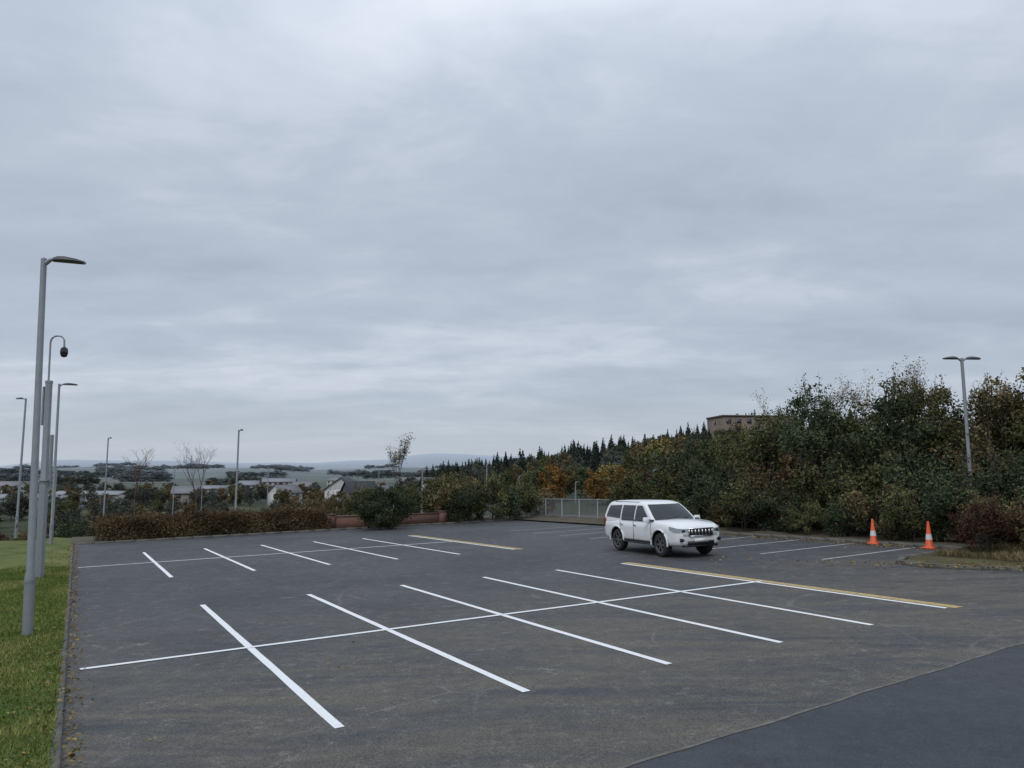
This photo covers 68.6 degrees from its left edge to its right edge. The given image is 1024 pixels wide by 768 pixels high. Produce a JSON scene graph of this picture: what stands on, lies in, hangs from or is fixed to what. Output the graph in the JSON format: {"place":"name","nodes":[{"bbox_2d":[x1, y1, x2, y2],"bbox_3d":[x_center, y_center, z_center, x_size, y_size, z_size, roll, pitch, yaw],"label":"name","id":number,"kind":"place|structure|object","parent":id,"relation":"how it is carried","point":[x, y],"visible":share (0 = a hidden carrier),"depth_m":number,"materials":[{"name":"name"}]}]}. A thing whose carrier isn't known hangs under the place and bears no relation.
{"place":"outdoors","nodes":[
{"label":"outdoors","id":0,"kind":"place"},
{"bbox_2d":[0,440,1018,729],"bbox_3d":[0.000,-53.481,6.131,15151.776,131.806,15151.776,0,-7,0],"label":"terrain","id":1,"kind":"structure","parent":0,"point":[318,474],"depth_m":1378.53,"materials":[{"name":"plant"}]},
{"bbox_2d":[14,397,26,537],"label":"street lamp","id":2,"kind":"object","parent":1,"relation":"on","point":[18,501],"visible":1,"depth_m":48.00,"materials":[{"name":"metal"}]},
{"bbox_2d":[0,537,71,767],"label":"grass verge","id":3,"kind":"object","parent":1,"relation":"on","point":[13,553],"depth_m":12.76,"materials":[{"name":"plant"}]},
{"bbox_2d":[22,256,85,636],"bbox_3d":[-8.450,1.223,13.842,0.840,7.347,0.304,-2,-7,0],"label":"street lamp","id":4,"kind":"object","parent":3,"relation":"on","point":[28,603],"visible":0.96,"depth_m":13.75,"materials":[{"name":"metal"}]},
{"bbox_2d":[49,383,77,543],"bbox_3d":[-22.997,4.205,38.363,0.878,8.587,0.300,4,-8,-32],"label":"street lamp","id":5,"kind":"object","parent":3,"relation":"on","point":[51,529],"visible":0.97,"depth_m":38.11,"materials":[{"name":"metal"}]},
{"bbox_2d":[0,494,83,510],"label":"industrial shed","id":6,"kind":"structure","parent":1,"relation":"on","point":[61,496],"depth_m":210.60,"materials":[{"name":"grey metal"}]},
{"bbox_2d":[35,335,67,577],"bbox_3d":[-14.184,2.349,23.083,0.700,7.825,0.320,-1,-7,0],"label":"cctv mast","id":7,"kind":"object","parent":1,"relation":"on","point":[45,482],"visible":0.98,"depth_m":23.01,"materials":[{"name":"metal"}]},
{"bbox_2d":[49,544,72,767],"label":"kerb","id":8,"kind":"structure","parent":1,"relation":"on","point":[58,732],"depth_m":9.28,"materials":[{"name":"concrete"}]},
{"bbox_2d":[53,510,96,537],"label":"shrub","id":9,"kind":"object","parent":1,"relation":"on","point":[62,532],"visible":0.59,"depth_m":63.31,"materials":[{"name":"green plant"}]},
{"bbox_2d":[51,491,127,503],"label":"industrial shed","id":10,"kind":"structure","parent":1,"relation":"on","point":[113,494],"depth_m":243.45,"materials":[{"name":"grey metal"}]},
{"bbox_2d":[102,437,111,527],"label":"street lamp","id":11,"kind":"object","parent":1,"relation":"on","point":[105,476],"visible":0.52,"depth_m":74.41,"materials":[{"name":"metal"}]},
{"bbox_2d":[121,447,153,516],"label":"bare tree","id":12,"kind":"object","parent":1,"relation":"on","point":[148,452],"visible":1,"depth_m":67.55,"materials":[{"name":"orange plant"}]},
{"bbox_2d":[172,494,191,504],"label":"walls","id":13,"kind":"structure","parent":1,"relation":"on","point":[185,496],"depth_m":234.10,"materials":[{"name":"paint"}]},
{"bbox_2d":[170,486,201,493],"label":"roof","id":14,"kind":"structure","parent":13,"relation":"on","point":[183,489],"depth_m":235.68,"materials":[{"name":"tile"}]},
{"bbox_2d":[174,442,216,510],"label":"bare tree","id":15,"kind":"object","parent":1,"relation":"on","point":[192,480],"visible":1,"depth_m":66.17,"materials":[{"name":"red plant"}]},
{"bbox_2d":[194,485,233,502],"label":"warehouse","id":16,"kind":"structure","parent":1,"relation":"on","point":[207,488],"depth_m":255.63,"materials":[{"name":"grey metal"}]},
{"bbox_2d":[0,462,460,540],"bbox_3d":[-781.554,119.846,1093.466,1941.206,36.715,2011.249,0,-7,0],"label":"valley trees","id":17,"kind":"object","parent":1,"relation":"on","point":[146,496],"visible":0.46,"depth_m":234.65,"materials":[{"name":"green plant"}]},
{"bbox_2d":[234,429,242,512],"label":"street lamp","id":18,"kind":"object","parent":1,"relation":"on","point":[237,469],"visible":0.55,"depth_m":56.57,"materials":[{"name":"metal"}]},
{"bbox_2d":[262,480,296,485],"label":"walls","id":19,"kind":"structure","parent":1,"relation":"on","point":[272,483],"depth_m":422.05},
{"bbox_2d":[261,478,297,481],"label":"roof","id":20,"kind":"structure","parent":19,"relation":"on","point":[279,479],"depth_m":424.36,"materials":[{"name":"grey"}]},
{"bbox_2d":[268,486,301,505],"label":"walls","id":21,"kind":"structure","parent":1,"relation":"on","point":[272,491],"depth_m":230.69,"materials":[{"name":"paint"}]},
{"bbox_2d":[268,484,303,492],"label":"roof","id":22,"kind":"structure","parent":21,"relation":"on","point":[294,488],"depth_m":232.00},
{"bbox_2d":[71,515,528,543],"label":"hedge bed","id":23,"kind":"object","parent":1,"relation":"on","point":[91,538],"visible":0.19,"depth_m":42.17,"materials":[{"name":"brown soil"}]},
{"bbox_2d":[90,500,333,541],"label":"hedge","id":24,"kind":"object","parent":23,"relation":"on","point":[114,526],"visible":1,"depth_m":41.24,"materials":[{"name":"brown plant"}]},
{"bbox_2d":[106,505,351,538],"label":"hedge","id":25,"kind":"object","parent":23,"relation":"on","point":[340,512],"visible":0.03,"depth_m":47.16,"materials":[{"name":"brown plant"}]},
{"bbox_2d":[296,488,340,511],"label":"shrub","id":26,"kind":"object","parent":23,"relation":"on","point":[315,502],"visible":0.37,"depth_m":48.02,"materials":[{"name":"green plant"}]},
{"bbox_2d":[341,477,381,514],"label":"shrub","id":27,"kind":"object","parent":23,"relation":"on","point":[355,496],"visible":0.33,"depth_m":47.57,"materials":[{"name":"green plant"}]},
{"bbox_2d":[385,432,413,486],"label":"sapling","id":28,"kind":"object","parent":23,"relation":"on","point":[399,455],"visible":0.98,"depth_m":50.98,"materials":[{"name":"green plant"}]},
{"bbox_2d":[400,468,455,512],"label":"shrub","id":29,"kind":"object","parent":23,"relation":"on","point":[411,493],"visible":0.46,"depth_m":50.16,"materials":[{"name":"green plant"}]},
{"bbox_2d":[418,471,470,520],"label":"shrub","id":30,"kind":"object","parent":23,"relation":"on","point":[440,494],"visible":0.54,"depth_m":48.78,"materials":[{"name":"green plant"}]},
{"bbox_2d":[433,472,488,518],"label":"shrub","id":31,"kind":"object","parent":23,"relation":"on","point":[459,495],"visible":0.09,"depth_m":51.48,"materials":[{"name":"green plant"}]},
{"bbox_2d":[438,472,492,521],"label":"shrub","id":32,"kind":"object","parent":23,"relation":"on","point":[461,512],"visible":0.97,"depth_m":48.51,"materials":[{"name":"green plant"}]},
{"bbox_2d":[461,467,517,519],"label":"shrub","id":33,"kind":"object","parent":23,"relation":"on","point":[495,488],"visible":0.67,"depth_m":49.63,"materials":[{"name":"green plant"}]},
{"bbox_2d":[491,474,529,519],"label":"shrub","id":34,"kind":"object","parent":23,"relation":"on","point":[514,498],"visible":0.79,"depth_m":50.01,"materials":[{"name":"green plant"}]},
{"bbox_2d":[506,476,544,517],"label":"shrub","id":35,"kind":"object","parent":23,"relation":"on","point":[530,504],"visible":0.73,"depth_m":51.25,"materials":[{"name":"green plant"}]},
{"bbox_2d":[521,482,559,514],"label":"shrub","id":36,"kind":"object","parent":23,"relation":"on","point":[548,505],"visible":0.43,"depth_m":53.27,"materials":[{"name":"green plant"}]},
{"bbox_2d":[73,517,535,544],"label":"kerb","id":37,"kind":"structure","parent":1,"relation":"on","point":[117,541],"depth_m":42.27,"materials":[{"name":"concrete"}]},
{"bbox_2d":[325,478,343,499],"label":"walls","id":38,"kind":"structure","parent":1,"relation":"on","point":[336,486],"depth_m":185.48,"materials":[{"name":"paint"}]},
{"bbox_2d":[341,485,377,514],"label":"walls","id":39,"kind":"structure","parent":1,"relation":"on","point":[344,489],"depth_m":168.37,"materials":[{"name":"paint"}]},
{"bbox_2d":[339,481,377,493],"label":"roof","id":40,"kind":"structure","parent":39,"relation":"on","point":[350,486],"depth_m":169.28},
{"bbox_2d":[351,485,419,528],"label":"evergreen bush","id":41,"kind":"object","parent":1,"relation":"on","point":[372,506],"visible":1,"depth_m":43.47,"materials":[{"name":"green plant"}]},
{"bbox_2d":[324,512,446,528],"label":"wall","id":42,"kind":"structure","parent":1,"relation":"on","point":[353,521],"depth_m":46.67,"materials":[{"name":"brick"}]},
{"bbox_2d":[60,520,1023,767],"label":"car park tarmac","id":43,"kind":"object","parent":1,"relation":"on","point":[580,704],"visible":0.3,"depth_m":12.15,"materials":[{"name":"asphalt"}]},
{"bbox_2d":[0,525,1023,767],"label":"fallen leaves","id":44,"kind":"object","parent":43,"relation":"on","point":[71,753],"visible":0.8,"depth_m":13.91,"materials":[{"name":"brown plant"}]},
{"bbox_2d":[78,526,962,727],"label":"bay markings","id":45,"kind":"object","parent":43,"relation":"on","point":[319,709],"visible":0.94,"depth_m":14.44,"materials":[{"name":"paint"}]},
{"bbox_2d":[604,499,720,556],"bbox_3d":[5.173,5.004,26.477,2.256,1.795,5.020,1,-8,-21],"label":"suv car","id":46,"kind":"object","parent":43,"relation":"on","point":[663,527],"visible":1,"depth_m":25.55,"materials":[{"name":"white paint"}]},
{"bbox_2d":[617,642,1023,767],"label":"tarmac joint","id":47,"kind":"object","parent":43,"relation":"on","point":[726,734],"visible":1,"depth_m":8.16,"materials":[{"name":"asphalt"}]},
{"bbox_2d":[867,519,879,544],"bbox_3d":[13.084,5.344,27.183,0.360,0.900,0.360,-6,-9,43],"label":"traffic cone","id":48,"kind":"object","parent":43,"relation":"on","point":[873,538],"visible":1,"depth_m":27.10,"materials":[{"name":"plastic"}]},
{"bbox_2d":[921,521,936,548],"bbox_3d":[13.947,5.052,25.100,0.360,0.900,0.360,5,-8,-37],"label":"traffic cone","id":49,"kind":"object","parent":43,"relation":"on","point":[929,543],"visible":1,"depth_m":25.02,"materials":[{"name":"plastic"}]},
{"bbox_2d":[296,409,853,525],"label":"woodland","id":50,"kind":"object","parent":1,"relation":"on","point":[568,469],"visible":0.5,"depth_m":114.25,"materials":[{"name":"green plant"}]},
{"bbox_2d":[664,427,724,511],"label":"broadleaf tree","id":51,"kind":"object","parent":1,"relation":"on","point":[673,461],"visible":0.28,"depth_m":41.61,"materials":[{"name":"green plant"}]},
{"bbox_2d":[706,415,795,438],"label":"brown office block","id":52,"kind":"structure","parent":1,"relation":"on","point":[712,422],"depth_m":208.87,"materials":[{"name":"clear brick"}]},
{"bbox_2d":[521,507,1019,548],"bbox_3d":[18.922,7.450,40.800,23.148,1.751,39.242,4,-8,-30],"label":"planting bed","id":53,"kind":"object","parent":1,"relation":"on","point":[817,531],"visible":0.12,"depth_m":32.93,"materials":[{"name":"brown soil"}]},
{"bbox_2d":[505,498,605,518],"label":"guard railing","id":54,"kind":"object","parent":53,"relation":"on","point":[555,507],"visible":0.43,"depth_m":48.71,"materials":[{"name":"metal"}]},
{"bbox_2d":[609,459,662,501],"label":"shrub","id":55,"kind":"object","parent":53,"relation":"on","point":[626,482],"visible":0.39,"depth_m":43.67,"materials":[{"name":"green plant"}]},
{"bbox_2d":[621,457,682,499],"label":"shrub","id":56,"kind":"object","parent":53,"relation":"on","point":[638,485],"visible":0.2,"depth_m":42.47,"materials":[{"name":"green plant"}]},
{"bbox_2d":[634,466,678,499],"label":"shrub","id":57,"kind":"object","parent":53,"relation":"on","point":[651,483],"visible":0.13,"depth_m":42.33,"materials":[{"name":"green plant"}]},
{"bbox_2d":[640,459,688,500],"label":"shrub","id":58,"kind":"object","parent":53,"relation":"on","point":[660,492],"visible":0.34,"depth_m":40.50,"materials":[{"name":"green plant"}]},
{"bbox_2d":[632,439,707,490],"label":"shrub","id":59,"kind":"object","parent":53,"relation":"on","point":[641,469],"visible":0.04,"depth_m":44.54,"materials":[{"name":"green plant"}]},
{"bbox_2d":[656,441,708,476],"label":"broadleaf tree","id":60,"kind":"object","parent":53,"relation":"on","point":[664,467],"visible":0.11,"depth_m":43.84,"materials":[{"name":"green plant"}]},
{"bbox_2d":[677,462,720,519],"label":"shrub","id":61,"kind":"object","parent":53,"relation":"on","point":[700,513],"visible":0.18,"depth_m":39.35,"materials":[{"name":"green plant"}]},
{"bbox_2d":[680,472,728,526],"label":"shrub","id":62,"kind":"object","parent":53,"relation":"on","point":[695,497],"visible":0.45,"depth_m":36.96,"materials":[{"name":"green plant"}]},
{"bbox_2d":[666,442,746,526],"bbox_3d":[10.608,5.482,39.200,4.291,5.075,4.507,-5,-8,35],"label":"shrub","id":63,"kind":"object","parent":53,"relation":"on","point":[689,484],"visible":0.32,"depth_m":38.88,"materials":[{"name":"green plant"}]},
{"bbox_2d":[708,491,747,527],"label":"shrub","id":64,"kind":"object","parent":53,"relation":"on","point":[717,518],"visible":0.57,"depth_m":35.38,"materials":[{"name":"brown plant"}]},
{"bbox_2d":[700,458,761,527],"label":"shrub","id":65,"kind":"object","parent":53,"relation":"on","point":[748,523],"visible":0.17,"depth_m":36.89,"materials":[{"name":"green plant"}]},
{"bbox_2d":[701,416,781,477],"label":"broadleaf tree","id":66,"kind":"object","parent":53,"relation":"on","point":[721,439],"visible":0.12,"depth_m":40.81,"materials":[{"name":"green plant"}]},
{"bbox_2d":[713,467,781,531],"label":"shrub","id":67,"kind":"object","parent":53,"relation":"on","point":[731,499],"visible":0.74,"depth_m":33.69,"materials":[{"name":"green plant"}]},
{"bbox_2d":[711,402,784,521],"bbox_3d":[12.598,4.163,38.447,4.803,6.691,4.715,3,-7,-26],"label":"broadleaf tree","id":68,"kind":"object","parent":53,"relation":"on","point":[737,451],"visible":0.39,"depth_m":37.88,"materials":[{"name":"green plant"}]},
{"bbox_2d":[740,479,802,533],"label":"shrub","id":69,"kind":"object","parent":53,"relation":"on","point":[771,523],"visible":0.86,"depth_m":32.71,"materials":[{"name":"green plant"}]},
{"bbox_2d":[750,388,800,449],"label":"birch tree","id":70,"kind":"object","parent":53,"relation":"on","point":[774,412],"visible":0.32,"depth_m":39.72,"materials":[{"name":"green plant"}]},
{"bbox_2d":[728,441,841,529],"bbox_3d":[12.314,4.659,34.620,4.956,5.077,4.947,2,-7,-16],"label":"shrub","id":71,"kind":"object","parent":53,"relation":"on","point":[786,473],"visible":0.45,"depth_m":34.12,"materials":[{"name":"green plant"}]},
{"bbox_2d":[782,497,828,534],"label":"shrub","id":72,"kind":"object","parent":53,"relation":"on","point":[810,514],"visible":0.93,"depth_m":31.16,"materials":[{"name":"green plant"}]},
{"bbox_2d":[750,372,868,520],"bbox_3d":[15.093,3.385,37.823,5.278,8.045,5.653,5,-8,-38],"label":"broadleaf tree","id":73,"kind":"object","parent":53,"relation":"on","point":[798,401],"visible":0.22,"depth_m":37.16,"materials":[{"name":"green plant"}]},
{"bbox_2d":[767,446,859,531],"bbox_3d":[13.640,4.821,33.040,4.052,4.150,4.044,0,-7,2],"label":"shrub","id":74,"kind":"object","parent":53,"relation":"on","point":[809,479],"visible":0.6,"depth_m":32.51,"materials":[{"name":"green plant"}]},
{"bbox_2d":[773,384,870,526],"bbox_3d":[14.698,3.545,35.085,4.581,6.983,4.906,-3,-7,23],"label":"broadleaf tree","id":75,"kind":"object","parent":53,"relation":"on","point":[815,437],"visible":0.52,"depth_m":34.65,"materials":[{"name":"green plant"}]},
{"bbox_2d":[815,485,874,536],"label":"shrub","id":76,"kind":"object","parent":53,"relation":"on","point":[834,517],"visible":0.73,"depth_m":30.14,"materials":[{"name":"green plant"}]},
{"bbox_2d":[817,456,886,533],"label":"shrub","id":77,"kind":"object","parent":53,"relation":"on","point":[859,489],"visible":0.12,"depth_m":31.57,"materials":[{"name":"green plant"}]},
{"bbox_2d":[820,369,885,525],"bbox_3d":[17.286,3.115,37.016,2.993,8.004,2.271,1,-7,-5],"label":"birch tree","id":78,"kind":"object","parent":53,"relation":"on","point":[855,398],"visible":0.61,"depth_m":37.44,"materials":[{"name":"green plant"}]},
{"bbox_2d":[829,472,924,539],"bbox_3d":[14.392,5.106,28.934,3.434,3.403,3.336,2,-7,-14],"label":"shrub","id":79,"kind":"object","parent":53,"relation":"on","point":[861,511],"visible":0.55,"depth_m":28.93,"materials":[{"name":"green plant"}]},
{"bbox_2d":[825,361,940,490],"bbox_3d":[17.138,2.871,34.273,5.786,8.059,5.679,2,-7,-21],"label":"broadleaf tree","id":80,"kind":"object","parent":53,"relation":"on","point":[854,427],"visible":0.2,"depth_m":33.73,"materials":[{"name":"green plant"}]},
{"bbox_2d":[826,426,956,531],"bbox_3d":[15.363,4.154,31.088,4.887,5.006,4.878,-1,-7,7],"label":"shrub","id":81,"kind":"object","parent":53,"relation":"on","point":[854,478],"visible":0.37,"depth_m":30.70,"materials":[{"name":"green plant"}]},
{"bbox_2d":[829,377,954,531],"bbox_3d":[16.630,3.135,32.368,4.581,6.983,4.906,3,-7,-28],"label":"broadleaf tree","id":82,"kind":"object","parent":53,"relation":"on","point":[875,432],"visible":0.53,"depth_m":31.74,"materials":[{"name":"green plant"}]},
{"bbox_2d":[875,474,956,541],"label":"shrub","id":83,"kind":"object","parent":53,"relation":"on","point":[906,512],"visible":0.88,"depth_m":26.96,"materials":[{"name":"green plant"}]},
{"bbox_2d":[859,374,975,467],"bbox_3d":[19.784,3.327,36.950,5.594,7.670,5.416,-2,-7,19],"label":"broadleaf tree","id":84,"kind":"object","parent":53,"relation":"on","point":[948,404],"visible":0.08,"depth_m":36.19,"materials":[{"name":"green plant"}]},
{"bbox_2d":[887,355,950,455],"bbox_3d":[18.556,2.575,33.807,2.320,8.176,3.057,-6,-9,42],"label":"birch tree","id":85,"kind":"object","parent":53,"relation":"on","point":[913,381],"visible":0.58,"depth_m":33.88,"materials":[{"name":"green plant"}]},
{"bbox_2d":[867,426,973,539],"bbox_3d":[15.752,4.045,28.955,4.489,5.055,4.274,-2,-7,17],"label":"shrub","id":86,"kind":"object","parent":53,"relation":"on","point":[906,482],"visible":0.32,"depth_m":28.78,"materials":[{"name":"green plant"}]},
{"bbox_2d":[914,451,995,535],"bbox_3d":[17.243,4.378,28.281,3.425,3.856,3.261,-5,-8,39],"label":"shrub","id":87,"kind":"object","parent":53,"relation":"on","point":[954,485],"visible":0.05,"depth_m":27.98,"materials":[{"name":"green plant"}]},
{"bbox_2d":[942,356,980,500],"bbox_3d":[16.965,2.498,27.897,1.440,7.132,0.300,1,-7,-5],"label":"street lamp","id":88,"kind":"object","parent":53,"relation":"on","point":[962,360],"visible":0.57,"depth_m":28.05,"materials":[{"name":"metal"}]},
{"bbox_2d":[910,453,1018,543],"bbox_3d":[15.641,4.216,26.518,3.175,3.755,3.335,-1,-7,8],"label":"shrub","id":89,"kind":"object","parent":53,"relation":"on","point":[944,502],"visible":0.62,"depth_m":26.26,"materials":[{"name":"green plant"}]},
{"bbox_2d":[907,382,1023,514],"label":"broadleaf tree","id":90,"kind":"object","parent":53,"relation":"on","point":[956,417],"visible":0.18,"depth_m":31.01,"materials":[{"name":"green plant"}]},
{"bbox_2d":[919,373,1023,515],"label":"broadleaf tree","id":91,"kind":"object","parent":53,"relation":"on","point":[1001,400],"visible":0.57,"depth_m":29.21,"materials":[{"name":"green plant"}]},
{"bbox_2d":[952,478,1023,543],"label":"shrub","id":92,"kind":"object","parent":53,"relation":"on","point":[1004,504],"visible":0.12,"depth_m":24.95,"materials":[{"name":"green plant"}]},
{"bbox_2d":[960,443,1023,538],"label":"shrub","id":93,"kind":"object","parent":53,"relation":"on","point":[1004,484],"visible":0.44,"depth_m":25.60,"materials":[{"name":"green plant"}]},
{"bbox_2d":[965,437,1023,541],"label":"shrub","id":94,"kind":"object","parent":53,"relation":"on","point":[992,467],"visible":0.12,"depth_m":26.16,"materials":[{"name":"green plant"}]},
{"bbox_2d":[972,367,1023,467],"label":"broadleaf tree","id":95,"kind":"object","parent":53,"relation":"on","point":[994,414],"visible":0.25,"depth_m":29.73,"materials":[{"name":"green plant"}]},
{"bbox_2d":[982,376,1021,444],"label":"broadleaf tree","id":96,"kind":"object","parent":53,"relation":"on","point":[994,382],"visible":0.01,"depth_m":33.44,"materials":[{"name":"green plant"}]},
{"bbox_2d":[997,402,1023,469],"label":"broadleaf tree","id":97,"kind":"object","parent":53,"relation":"on","point":[1019,421],"visible":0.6,"depth_m":27.65,"materials":[{"name":"green plant"}]},
{"bbox_2d":[1002,495,1023,534],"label":"shrub","id":98,"kind":"object","parent":53,"relation":"on","point":[1021,524],"visible":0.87,"depth_m":22.59,"materials":[{"name":"green plant"}]},
{"bbox_2d":[1009,461,1023,509],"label":"shrub","id":99,"kind":"object","parent":53,"relation":"on","point":[1020,491],"visible":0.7,"depth_m":24.18,"materials":[{"name":"green plant"}]},
{"bbox_2d":[720,531,1023,570],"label":"kerb","id":100,"kind":"structure","parent":1,"relation":"on","point":[904,558],"depth_m":24.75,"materials":[{"name":"concrete"}]},
{"bbox_2d":[907,542,1023,566],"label":"grass island","id":101,"kind":"structure","parent":1,"relation":"on","point":[941,559],"depth_m":20.99,"materials":[{"name":"plant"}]},
{"bbox_2d":[931,540,1023,561],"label":"dry grass","id":102,"kind":"structure","parent":101,"relation":"on","point":[999,552],"depth_m":21.94,"materials":[{"name":"plant"}]},
{"bbox_2d":[943,491,1016,552],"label":"shrub","id":103,"kind":"object","parent":101,"relation":"on","point":[1001,529],"visible":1,"depth_m":22.29,"materials":[{"name":"brown plant"}]},
{"bbox_2d":[952,481,1023,546],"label":"shrub","id":104,"kind":"object","parent":101,"relation":"on","point":[1015,539],"visible":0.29,"depth_m":23.67,"materials":[{"name":"green plant"}]},
{"bbox_2d":[0,0,1023,465],"label":"sky","id":105,"kind":"structure","parent":0,"point":[319,231],"materials":[{"name":"grey"}]},
{"bbox_2d":[626,644,1023,767],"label":"access road","id":106,"kind":"structure","parent":0,"point":[968,714],"depth_m":7.54,"materials":[{"name":"asphalt"}]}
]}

